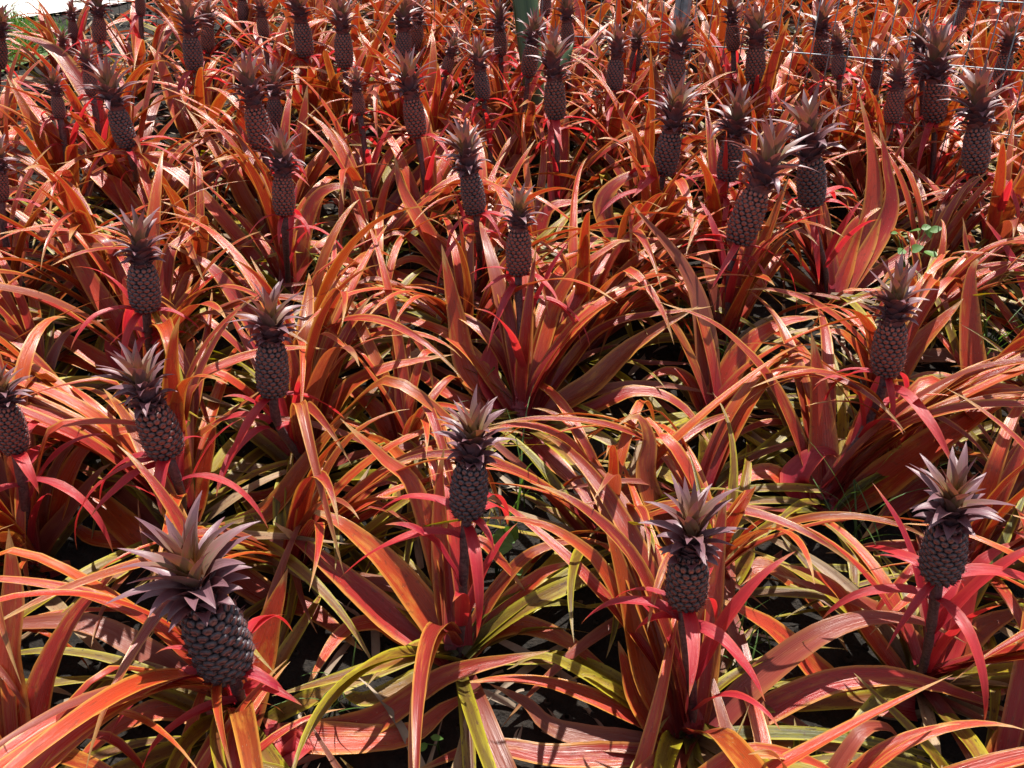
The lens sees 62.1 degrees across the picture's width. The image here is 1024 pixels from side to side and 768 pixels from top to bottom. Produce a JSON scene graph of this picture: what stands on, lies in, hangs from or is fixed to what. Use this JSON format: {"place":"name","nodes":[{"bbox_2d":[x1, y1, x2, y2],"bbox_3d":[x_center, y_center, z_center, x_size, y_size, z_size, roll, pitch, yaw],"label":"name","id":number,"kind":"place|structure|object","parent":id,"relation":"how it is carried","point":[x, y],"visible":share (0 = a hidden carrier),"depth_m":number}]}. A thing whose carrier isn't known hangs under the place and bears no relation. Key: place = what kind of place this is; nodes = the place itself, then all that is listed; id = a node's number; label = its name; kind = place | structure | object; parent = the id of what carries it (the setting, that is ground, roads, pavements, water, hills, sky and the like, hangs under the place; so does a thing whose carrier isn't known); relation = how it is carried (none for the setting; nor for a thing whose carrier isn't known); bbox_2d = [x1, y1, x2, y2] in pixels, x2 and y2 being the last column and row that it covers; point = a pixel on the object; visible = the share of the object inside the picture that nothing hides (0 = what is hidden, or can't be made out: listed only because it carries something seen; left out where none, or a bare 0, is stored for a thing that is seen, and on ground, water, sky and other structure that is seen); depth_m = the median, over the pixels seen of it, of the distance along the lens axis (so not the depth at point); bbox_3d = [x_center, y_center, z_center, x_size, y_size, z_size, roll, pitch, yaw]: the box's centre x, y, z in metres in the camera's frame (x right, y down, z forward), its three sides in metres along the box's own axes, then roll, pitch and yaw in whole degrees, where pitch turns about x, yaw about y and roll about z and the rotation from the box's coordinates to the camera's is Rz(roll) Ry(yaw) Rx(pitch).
{"place":"outdoors","nodes":[
{"label":"outdoors","id":0,"kind":"place"},
{"bbox_2d":[0,0,133,17],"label":"path","id":1,"kind":"structure","parent":0,"point":[51,6],"depth_m":4.93},
{"bbox_2d":[0,0,1023,767],"bbox_3d":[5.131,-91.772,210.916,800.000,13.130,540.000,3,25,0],"label":"ground","id":2,"kind":"structure","parent":0,"point":[308,646],"depth_m":2.05},
{"bbox_2d":[0,39,96,221],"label":"pineapple plant","id":3,"kind":"object","parent":2,"relation":"on","point":[10,134],"visible":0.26,"depth_m":3.06},
{"bbox_2d":[0,253,111,452],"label":"pineapple plant","id":4,"kind":"object","parent":2,"relation":"on","point":[21,322],"visible":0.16,"depth_m":2.32},
{"bbox_2d":[0,133,130,326],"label":"pineapple plant","id":5,"kind":"object","parent":2,"relation":"on","point":[19,241],"visible":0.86,"depth_m":2.49},
{"bbox_2d":[0,316,135,682],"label":"pineapple plant","id":6,"kind":"object","parent":2,"relation":"on","point":[49,505],"visible":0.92,"depth_m":1.81},
{"bbox_2d":[0,525,136,708],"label":"pineapple plant","id":7,"kind":"object","parent":2,"relation":"on","point":[9,682],"visible":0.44,"depth_m":1.61},
{"bbox_2d":[0,3,140,162],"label":"pineapple plant","id":8,"kind":"object","parent":2,"relation":"on","point":[4,53],"visible":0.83,"depth_m":3.24},
{"bbox_2d":[7,0,168,98],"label":"pineapple plant","id":9,"kind":"object","parent":2,"relation":"on","point":[76,30],"visible":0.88,"depth_m":3.99},
{"bbox_2d":[5,0,178,109],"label":"pineapple plant","id":10,"kind":"object","parent":2,"relation":"on","point":[62,39],"visible":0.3,"depth_m":3.88},
{"bbox_2d":[0,65,186,253],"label":"pineapple plant","id":11,"kind":"object","parent":2,"relation":"on","point":[56,153],"visible":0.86,"depth_m":2.90},
{"bbox_2d":[0,529,196,767],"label":"pineapple plant","id":12,"kind":"object","parent":2,"relation":"on","point":[36,691],"visible":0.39,"depth_m":1.54},
{"bbox_2d":[0,0,205,133],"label":"pineapple plant","id":13,"kind":"object","parent":2,"relation":"on","point":[67,62],"visible":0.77,"depth_m":3.53},
{"bbox_2d":[0,34,218,209],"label":"pineapple plant","id":14,"kind":"object","parent":2,"relation":"on","point":[101,128],"visible":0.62,"depth_m":3.00},
{"bbox_2d":[0,153,231,320],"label":"pineapple plant","id":15,"kind":"object","parent":2,"relation":"on","point":[63,199],"visible":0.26,"depth_m":2.62},
{"bbox_2d":[2,23,233,257],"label":"pineapple plant","id":16,"kind":"object","parent":2,"relation":"on","point":[120,109],"visible":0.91,"depth_m":2.79},
{"bbox_2d":[0,165,252,398],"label":"pineapple plant","id":17,"kind":"object","parent":2,"relation":"on","point":[83,214],"visible":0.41,"depth_m":2.42},
{"bbox_2d":[0,318,253,600],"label":"pineapple plant","id":18,"kind":"object","parent":2,"relation":"on","point":[8,333],"visible":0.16,"depth_m":2.06},
{"bbox_2d":[3,125,295,262],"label":"pineapple plant","id":19,"kind":"object","parent":2,"relation":"on","point":[124,199],"visible":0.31,"depth_m":2.98},
{"bbox_2d":[81,0,218,105],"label":"pineapple plant","id":20,"kind":"object","parent":2,"relation":"on","point":[137,13],"visible":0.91,"depth_m":3.77},
{"bbox_2d":[0,140,321,313],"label":"pineapple plant","id":21,"kind":"object","parent":2,"relation":"on","point":[193,245],"visible":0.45,"depth_m":2.58},
{"bbox_2d":[0,152,353,449],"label":"pineapple plant","id":22,"kind":"object","parent":2,"relation":"on","point":[150,281],"visible":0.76,"depth_m":2.27},
{"bbox_2d":[0,278,382,670],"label":"pineapple plant","id":23,"kind":"object","parent":2,"relation":"on","point":[174,434],"visible":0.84,"depth_m":1.88},
{"bbox_2d":[75,661,344,767],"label":"pineapple plant","id":24,"kind":"object","parent":2,"relation":"on","point":[203,758],"visible":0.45,"depth_m":1.43},
{"bbox_2d":[133,0,292,122],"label":"pineapple plant","id":25,"kind":"object","parent":2,"relation":"on","point":[207,42],"visible":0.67,"depth_m":3.69},
{"bbox_2d":[137,0,302,172],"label":"pineapple plant","id":26,"kind":"object","parent":2,"relation":"on","point":[194,63],"visible":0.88,"depth_m":3.31},
{"bbox_2d":[80,59,382,267],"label":"pineapple plant","id":27,"kind":"object","parent":2,"relation":"on","point":[316,168],"visible":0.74,"depth_m":3.03},
{"bbox_2d":[59,112,420,371],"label":"pineapple plant","id":28,"kind":"object","parent":2,"relation":"on","point":[291,227],"visible":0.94,"depth_m":2.71},
{"bbox_2d":[128,0,375,68],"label":"pineapple plant","id":29,"kind":"object","parent":2,"relation":"on","point":[242,11],"visible":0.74,"depth_m":4.12},
{"bbox_2d":[136,86,367,208],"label":"pineapple plant","id":30,"kind":"object","parent":2,"relation":"on","point":[223,141],"visible":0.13,"depth_m":3.10},
{"bbox_2d":[4,409,528,647],"bbox_3d":[-0.399,0.323,1.813,0.924,0.687,1.008,3,25,0],"label":"pineapple plant","id":31,"kind":"object","parent":2,"relation":"on","point":[302,506],"visible":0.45,"depth_m":1.86},
{"bbox_2d":[166,0,372,140],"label":"pineapple plant","id":32,"kind":"object","parent":2,"relation":"on","point":[261,26],"visible":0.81,"depth_m":3.59},
{"bbox_2d":[0,390,547,767],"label":"pineapple plant","id":33,"kind":"object","parent":2,"relation":"on","point":[211,637],"visible":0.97,"depth_m":1.40},
{"bbox_2d":[169,0,380,87],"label":"pineapple plant","id":34,"kind":"object","parent":2,"relation":"on","point":[275,28],"visible":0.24,"depth_m":3.85},
{"bbox_2d":[171,0,397,167],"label":"pineapple plant","id":35,"kind":"object","parent":2,"relation":"on","point":[303,40],"visible":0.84,"depth_m":3.46},
{"bbox_2d":[172,47,403,285],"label":"pineapple plant","id":36,"kind":"object","parent":2,"relation":"on","point":[257,121],"visible":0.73,"depth_m":2.82},
{"bbox_2d":[98,211,521,694],"bbox_3d":[-0.565,0.031,2.152,1.196,0.827,1.356,3,25,0],"label":"pineapple plant","id":37,"kind":"object","parent":2,"relation":"on","point":[275,372],"visible":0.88,"depth_m":1.99},
{"bbox_2d":[161,200,463,434],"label":"pineapple plant","id":38,"kind":"object","parent":2,"relation":"on","point":[320,287],"visible":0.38,"depth_m":2.26},
{"bbox_2d":[219,0,480,170],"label":"pineapple plant","id":39,"kind":"object","parent":2,"relation":"on","point":[345,59],"visible":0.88,"depth_m":3.36},
{"bbox_2d":[199,220,551,597],"bbox_3d":[-0.282,0.006,2.112,0.864,0.622,0.921,3,25,0],"label":"pineapple plant","id":40,"kind":"object","parent":2,"relation":"on","point":[410,419],"visible":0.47,"depth_m":2.19},
{"bbox_2d":[238,114,531,287],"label":"pineapple plant","id":41,"kind":"object","parent":2,"relation":"on","point":[344,158],"visible":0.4,"depth_m":2.87},
{"bbox_2d":[260,25,509,171],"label":"pineapple plant","id":42,"kind":"object","parent":2,"relation":"on","point":[437,98],"visible":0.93,"depth_m":3.29},
{"bbox_2d":[282,66,492,252],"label":"pineapple plant","id":43,"kind":"object","parent":2,"relation":"on","point":[372,178],"visible":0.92,"depth_m":3.08},
{"bbox_2d":[291,0,493,122],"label":"pineapple plant","id":44,"kind":"object","parent":2,"relation":"on","point":[418,40],"visible":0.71,"depth_m":3.73},
{"bbox_2d":[293,201,498,350],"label":"pineapple plant","id":45,"kind":"object","parent":2,"relation":"on","point":[359,224],"visible":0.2,"depth_m":2.72},
{"bbox_2d":[290,0,546,189],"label":"pineapple plant","id":46,"kind":"object","parent":2,"relation":"on","point":[404,13],"visible":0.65,"depth_m":3.42},
{"bbox_2d":[227,116,653,367],"bbox_3d":[-0.245,-0.560,2.754,1.410,0.657,1.174,3,25,0],"label":"pineapple plant","id":47,"kind":"object","parent":2,"relation":"on","point":[470,159],"visible":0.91,"depth_m":2.75},
{"bbox_2d":[273,385,613,767],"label":"pineapple plant","id":48,"kind":"object","parent":2,"relation":"on","point":[423,625],"visible":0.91,"depth_m":1.77},
{"bbox_2d":[360,0,546,89],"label":"pineapple plant","id":49,"kind":"object","parent":2,"relation":"on","point":[466,23],"visible":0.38,"depth_m":4.09},
{"bbox_2d":[331,45,598,265],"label":"pineapple plant","id":50,"kind":"object","parent":2,"relation":"on","point":[434,170],"visible":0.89,"depth_m":2.94},
{"bbox_2d":[348,33,644,236],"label":"pineapple plant","id":51,"kind":"object","parent":2,"relation":"on","point":[478,57],"visible":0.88,"depth_m":3.20},
{"bbox_2d":[293,179,707,423],"bbox_3d":[-0.072,-0.274,2.474,1.225,0.652,1.058,3,25,0],"label":"pineapple plant","id":52,"kind":"object","parent":2,"relation":"on","point":[464,258],"visible":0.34,"depth_m":2.45},
{"bbox_2d":[1,0,1023,767],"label":"soil clods","id":53,"kind":"object","parent":2,"relation":"on","point":[97,668],"visible":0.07,"depth_m":2.07},
{"bbox_2d":[5,0,1020,767],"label":"leaf litter","id":54,"kind":"object","parent":2,"relation":"on","point":[375,648],"visible":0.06,"depth_m":1.82},
{"bbox_2d":[412,0,638,160],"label":"pineapple plant","id":55,"kind":"object","parent":2,"relation":"on","point":[500,41],"visible":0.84,"depth_m":3.54},
{"bbox_2d":[341,178,713,546],"bbox_3d":[0.043,-0.117,2.351,1.097,0.868,1.269,3,25,0],"label":"pineapple plant","id":56,"kind":"object","parent":2,"relation":"on","point":[528,355],"visible":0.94,"depth_m":2.35},
{"bbox_2d":[414,109,656,276],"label":"pineapple plant","id":57,"kind":"object","parent":2,"relation":"on","point":[543,220],"visible":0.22,"depth_m":3.03},
{"bbox_2d":[449,0,624,85],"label":"pineapple plant","id":58,"kind":"object","parent":2,"relation":"on","point":[546,6],"visible":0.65,"depth_m":3.95},
{"bbox_2d":[512,0,572,172],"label":"succulent plant","id":59,"kind":"object","parent":2,"relation":"on","point":[521,9],"visible":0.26,"depth_m":3.46},
{"bbox_2d":[75,0,1023,211],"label":"wire fence","id":60,"kind":"object","parent":2,"relation":"on","point":[684,6],"visible":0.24,"depth_m":3.42},
{"bbox_2d":[449,6,657,217],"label":"pineapple plant","id":61,"kind":"object","parent":2,"relation":"on","point":[529,66],"visible":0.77,"depth_m":3.34},
{"bbox_2d":[452,24,706,238],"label":"pineapple plant","id":62,"kind":"object","parent":2,"relation":"on","point":[555,103],"visible":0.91,"depth_m":3.14},
{"bbox_2d":[465,0,694,143],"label":"pineapple plant","id":63,"kind":"object","parent":2,"relation":"on","point":[566,18],"visible":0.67,"depth_m":3.65},
{"bbox_2d":[477,18,714,184],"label":"pineapple plant","id":64,"kind":"object","parent":2,"relation":"on","point":[614,80],"visible":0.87,"depth_m":3.32},
{"bbox_2d":[441,158,758,431],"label":"pineapple plant","id":65,"kind":"object","parent":2,"relation":"on","point":[644,302],"visible":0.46,"depth_m":2.50},
{"bbox_2d":[546,0,659,68],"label":"pineapple plant","id":66,"kind":"object","parent":2,"relation":"on","point":[605,7],"visible":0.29,"depth_m":4.38},
{"bbox_2d":[520,0,710,153],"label":"pineapple plant","id":67,"kind":"object","parent":2,"relation":"on","point":[650,30],"visible":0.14,"depth_m":3.66},
{"bbox_2d":[380,346,855,657],"bbox_3d":[0.207,0.225,1.982,0.985,0.525,1.082,3,25,0],"label":"pineapple plant","id":68,"kind":"object","parent":2,"relation":"on","point":[573,518],"visible":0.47,"depth_m":1.98},
{"bbox_2d":[497,131,799,353],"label":"pineapple plant","id":69,"kind":"object","parent":2,"relation":"on","point":[625,255],"visible":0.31,"depth_m":2.61},
{"bbox_2d":[564,21,744,185],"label":"pineapple plant","id":70,"kind":"object","parent":2,"relation":"on","point":[632,68],"visible":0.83,"depth_m":3.52},
{"bbox_2d":[537,46,782,279],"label":"pineapple plant","id":71,"kind":"object","parent":2,"relation":"on","point":[634,147],"visible":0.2,"depth_m":3.18},
{"bbox_2d":[489,344,848,559],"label":"pineapple plant","id":72,"kind":"object","parent":2,"relation":"on","point":[713,454],"visible":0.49,"depth_m":2.15},
{"bbox_2d":[561,10,779,202],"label":"pineapple plant","id":73,"kind":"object","parent":2,"relation":"on","point":[676,66],"visible":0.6,"depth_m":3.28},
{"bbox_2d":[589,0,765,100],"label":"pineapple plant","id":74,"kind":"object","parent":2,"relation":"on","point":[652,38],"visible":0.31,"depth_m":4.29},
{"bbox_2d":[553,70,802,321],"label":"pineapple plant","id":75,"kind":"object","parent":2,"relation":"on","point":[663,163],"visible":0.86,"depth_m":2.76},
{"bbox_2d":[558,114,856,414],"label":"pineapple plant","id":76,"kind":"object","parent":2,"relation":"on","point":[746,219],"visible":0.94,"depth_m":2.50},
{"bbox_2d":[421,432,1003,767],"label":"pineapple plant","id":77,"kind":"object","parent":2,"relation":"on","point":[696,589],"visible":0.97,"depth_m":1.67},
{"bbox_2d":[501,393,923,743],"bbox_3d":[0.449,0.292,1.863,0.898,0.698,1.082,3,25,0],"label":"pineapple plant","id":78,"kind":"object","parent":2,"relation":"on","point":[679,465],"visible":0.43,"depth_m":1.93},
{"bbox_2d":[578,81,857,327],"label":"pineapple plant","id":79,"kind":"object","parent":2,"relation":"on","point":[720,174],"visible":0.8,"depth_m":2.73},
{"bbox_2d":[647,15,803,118],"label":"pineapple plant","id":80,"kind":"object","parent":2,"relation":"on","point":[712,98],"visible":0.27,"depth_m":3.97},
{"bbox_2d":[604,200,905,463],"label":"pineapple plant","id":81,"kind":"object","parent":2,"relation":"on","point":[714,374],"visible":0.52,"depth_m":2.40},
{"bbox_2d":[658,0,851,166],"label":"pineapple plant","id":82,"kind":"object","parent":2,"relation":"on","point":[732,40],"visible":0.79,"depth_m":3.49},
{"bbox_2d":[624,0,898,189],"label":"pineapple plant","id":83,"kind":"object","parent":2,"relation":"on","point":[759,75],"visible":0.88,"depth_m":3.40},
{"bbox_2d":[619,85,905,288],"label":"pineapple plant","id":84,"kind":"object","parent":2,"relation":"on","point":[735,195],"visible":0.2,"depth_m":3.04},
{"bbox_2d":[701,32,863,125],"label":"pineapple plant","id":85,"kind":"object","parent":2,"relation":"on","point":[791,90],"visible":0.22,"depth_m":3.85},
{"bbox_2d":[630,618,950,767],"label":"pineapple plant","id":86,"kind":"object","parent":2,"relation":"on","point":[787,756],"visible":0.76,"depth_m":1.36},
{"bbox_2d":[737,0,862,92],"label":"pineapple plant","id":87,"kind":"object","parent":2,"relation":"on","point":[843,11],"visible":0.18,"depth_m":4.01},
{"bbox_2d":[691,0,922,81],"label":"pineapple plant","id":88,"kind":"object","parent":2,"relation":"on","point":[805,8],"visible":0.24,"depth_m":4.35},
{"bbox_2d":[674,82,988,374],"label":"pineapple plant","id":89,"kind":"object","parent":2,"relation":"on","point":[848,258],"visible":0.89,"depth_m":2.89},
{"bbox_2d":[699,0,972,146],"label":"pineapple plant","id":90,"kind":"object","parent":2,"relation":"on","point":[823,26],"visible":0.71,"depth_m":3.58},
{"bbox_2d":[660,251,1023,637],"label":"pineapple plant","id":91,"kind":"object","parent":2,"relation":"on","point":[863,446],"visible":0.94,"depth_m":2.12},
{"bbox_2d":[745,0,957,108],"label":"pineapple plant","id":92,"kind":"object","parent":2,"relation":"on","point":[864,39],"visible":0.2,"depth_m":3.85},
{"bbox_2d":[715,22,1003,207],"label":"pineapple plant","id":93,"kind":"object","parent":2,"relation":"on","point":[837,63],"visible":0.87,"depth_m":3.38},
{"bbox_2d":[711,679,1023,767],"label":"pineapple plant","id":94,"kind":"object","parent":2,"relation":"on","point":[882,754],"visible":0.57,"depth_m":1.40},
{"bbox_2d":[722,304,1023,494],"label":"pineapple plant","id":95,"kind":"object","parent":2,"relation":"on","point":[988,426],"visible":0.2,"depth_m":2.20},
{"bbox_2d":[723,442,1023,767],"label":"pineapple plant","id":96,"kind":"object","parent":2,"relation":"on","point":[949,594],"visible":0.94,"depth_m":1.69},
{"bbox_2d":[783,42,964,216],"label":"pineapple plant","id":97,"kind":"object","parent":2,"relation":"on","point":[876,72],"visible":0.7,"depth_m":3.38},
{"bbox_2d":[786,48,962,224],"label":"pineapple plant","id":98,"kind":"object","parent":2,"relation":"on","point":[894,107],"visible":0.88,"depth_m":3.23},
{"bbox_2d":[748,251,1012,478],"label":"pineapple plant","id":99,"kind":"object","parent":2,"relation":"on","point":[921,339],"visible":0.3,"depth_m":2.50},
{"bbox_2d":[776,15,1010,203],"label":"pineapple plant","id":100,"kind":"object","parent":2,"relation":"on","point":[917,43],"visible":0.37,"depth_m":3.32},
{"bbox_2d":[773,394,1023,747],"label":"pineapple plant","id":101,"kind":"object","parent":2,"relation":"on","point":[1003,480],"visible":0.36,"depth_m":1.89},
{"bbox_2d":[788,120,1023,287],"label":"pineapple plant","id":102,"kind":"object","parent":2,"relation":"on","point":[840,178],"visible":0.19,"depth_m":3.14},
{"bbox_2d":[793,18,1023,234],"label":"pineapple plant","id":103,"kind":"object","parent":2,"relation":"on","point":[935,68],"visible":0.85,"depth_m":3.22},
{"bbox_2d":[794,500,1023,767],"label":"pineapple plant","id":104,"kind":"object","parent":2,"relation":"on","point":[1002,738],"visible":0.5,"depth_m":1.59},
{"bbox_2d":[798,219,1023,358],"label":"pineapple plant","id":105,"kind":"object","parent":2,"relation":"on","point":[993,270],"visible":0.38,"depth_m":2.67},
{"bbox_2d":[828,366,1023,565],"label":"pineapple plant","id":106,"kind":"object","parent":2,"relation":"on","point":[903,504],"visible":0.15,"depth_m":2.16},
{"bbox_2d":[832,129,1023,343],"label":"pineapple plant","id":107,"kind":"object","parent":2,"relation":"on","point":[945,212],"visible":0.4,"depth_m":2.93},
{"bbox_2d":[842,0,1023,90],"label":"pineapple plant","id":108,"kind":"object","parent":2,"relation":"on","point":[964,5],"visible":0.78,"depth_m":4.08},
{"bbox_2d":[846,202,1023,376],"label":"pineapple plant","id":109,"kind":"object","parent":2,"relation":"on","point":[941,354],"visible":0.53,"depth_m":2.71},
{"bbox_2d":[849,388,1023,682],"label":"pineapple plant","id":110,"kind":"object","parent":2,"relation":"on","point":[1013,637],"visible":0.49,"depth_m":1.70},
{"bbox_2d":[853,255,1023,450],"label":"pineapple plant","id":111,"kind":"object","parent":2,"relation":"on","point":[967,349],"visible":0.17,"depth_m":2.53},
{"bbox_2d":[860,57,1023,278],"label":"pineapple plant","id":112,"kind":"object","parent":2,"relation":"on","point":[976,112],"visible":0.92,"depth_m":2.88},
{"bbox_2d":[880,13,1023,171],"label":"pineapple plant","id":113,"kind":"object","parent":2,"relation":"on","point":[1009,29],"visible":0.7,"depth_m":3.54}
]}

